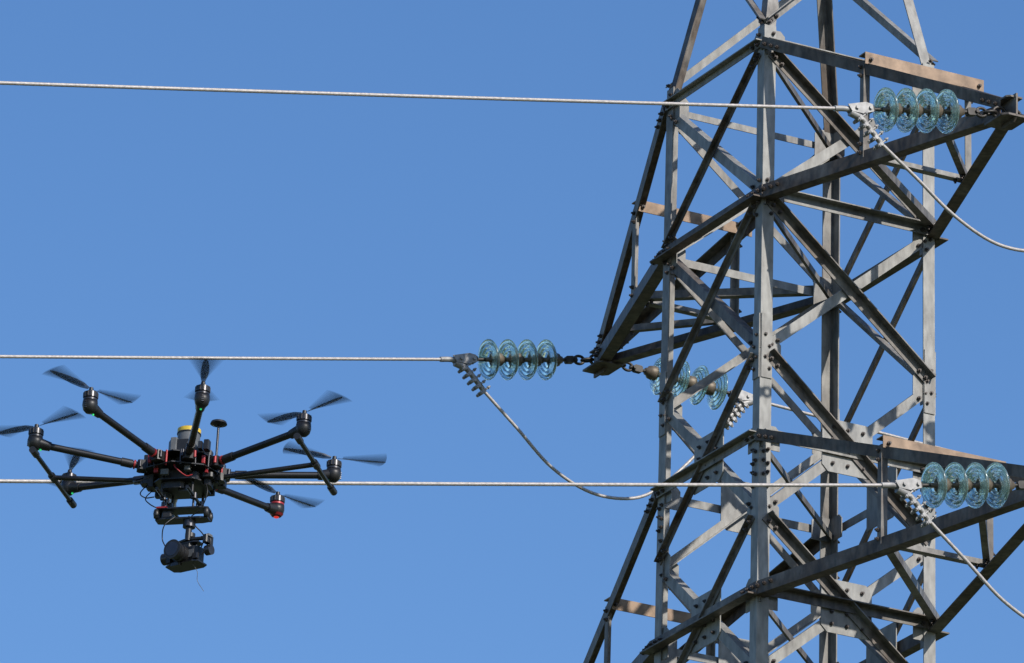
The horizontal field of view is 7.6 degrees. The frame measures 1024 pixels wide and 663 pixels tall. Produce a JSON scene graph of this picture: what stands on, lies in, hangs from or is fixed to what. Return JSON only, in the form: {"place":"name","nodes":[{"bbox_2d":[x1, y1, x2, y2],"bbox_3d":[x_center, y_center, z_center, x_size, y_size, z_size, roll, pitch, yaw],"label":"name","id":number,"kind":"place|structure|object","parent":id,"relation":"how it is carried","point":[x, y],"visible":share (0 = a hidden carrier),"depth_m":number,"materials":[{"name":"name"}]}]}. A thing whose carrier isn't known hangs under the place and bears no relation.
{"place":"outdoors","nodes":[
{"label":"outdoors","id":0,"kind":"place"},
{"bbox_2d":[0,359,385,589],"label":"octocopter drone","id":1,"kind":"object","parent":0,"point":[187,464],"visible":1,"depth_m":26.66,"materials":[{"name":"black plastic"}]},
{"bbox_2d":[0,0,1023,662],"label":"sky","id":2,"kind":"structure","parent":0,"point":[134,222],"materials":[{"name":"blue"}]},
{"bbox_3d":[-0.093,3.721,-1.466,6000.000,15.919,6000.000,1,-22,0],"label":"ground","id":3,"kind":"structure","parent":0,"visible":0},
{"bbox_2d":[582,0,1023,662],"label":"transmission tower","id":4,"kind":"structure","parent":3,"relation":"on","point":[836,446],"depth_m":45.38,"materials":[{"name":"metal"}]},
{"bbox_2d":[439,339,594,396],"bbox_3d":[0.062,0.240,47.653,1.149,0.459,0.256,12,-24,-26],"label":"insulator string","id":5,"kind":"object","parent":4,"relation":"attached to","point":[526,359],"visible":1,"depth_m":47.62,"materials":[{"name":"glass"}]},
{"bbox_2d":[0,355,440,360],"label":"power line","id":6,"kind":"object","parent":5,"relation":"attached to","point":[219,358],"visible":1,"depth_m":46.60,"materials":[{"name":"metal"}]},
{"bbox_2d":[621,357,752,429],"bbox_3d":[1.076,0.366,48.193,1.169,0.384,0.256,12,-24,-26],"label":"insulator string","id":7,"kind":"object","parent":4,"relation":"attached to","point":[715,391],"visible":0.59,"depth_m":48.20,"materials":[{"name":"glass"}]},
{"bbox_2d":[484,391,726,499],"bbox_3d":[0.573,0.681,47.782,1.845,0.749,0.021,12,-24,-26],"label":"jumper cable","id":8,"kind":"object","parent":7,"relation":"attached to","point":[537,452],"visible":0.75,"depth_m":47.54,"materials":[{"name":"metal"}]},
{"bbox_2d":[771,403,950,449],"bbox_3d":[45.168,9.450,70.282,99.215,2.624,0.021,12,-24,-26],"label":"power line","id":9,"kind":"object","parent":7,"relation":"attached to","point":[812,415],"visible":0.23,"depth_m":48.60,"materials":[{"name":"metal"}]},
{"bbox_2d":[833,87,1006,150],"bbox_3d":[2.324,-1.189,43.722,1.150,0.457,0.256,12,-24,-26],"label":"insulator string","id":10,"kind":"object","parent":4,"relation":"attached to","point":[906,110],"visible":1,"depth_m":43.69,"materials":[{"name":"glass"}]},
{"bbox_2d":[0,81,835,109],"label":"power line","id":11,"kind":"object","parent":10,"relation":"attached to","point":[411,95],"visible":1,"depth_m":42.09,"materials":[{"name":"metal"}]},
{"bbox_2d":[882,144,1023,251],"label":"jumper cable","id":12,"kind":"object","parent":10,"relation":"attached to","point":[926,188],"visible":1,"depth_m":43.61,"materials":[{"name":"metal"}]},
{"bbox_2d":[880,462,1023,527],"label":"insulator string","id":13,"kind":"object","parent":4,"relation":"attached to","point":[954,485],"visible":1,"depth_m":42.34,"materials":[{"name":"glass"}]},
{"bbox_2d":[0,479,881,486],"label":"power line","id":14,"kind":"object","parent":13,"relation":"attached to","point":[529,484],"visible":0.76,"depth_m":41.02,"materials":[{"name":"metal"}]},
{"bbox_2d":[930,522,1023,618],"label":"jumper cable","id":15,"kind":"object","parent":13,"relation":"attached to","point":[974,569],"visible":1,"depth_m":42.24,"materials":[{"name":"metal"}]}
]}

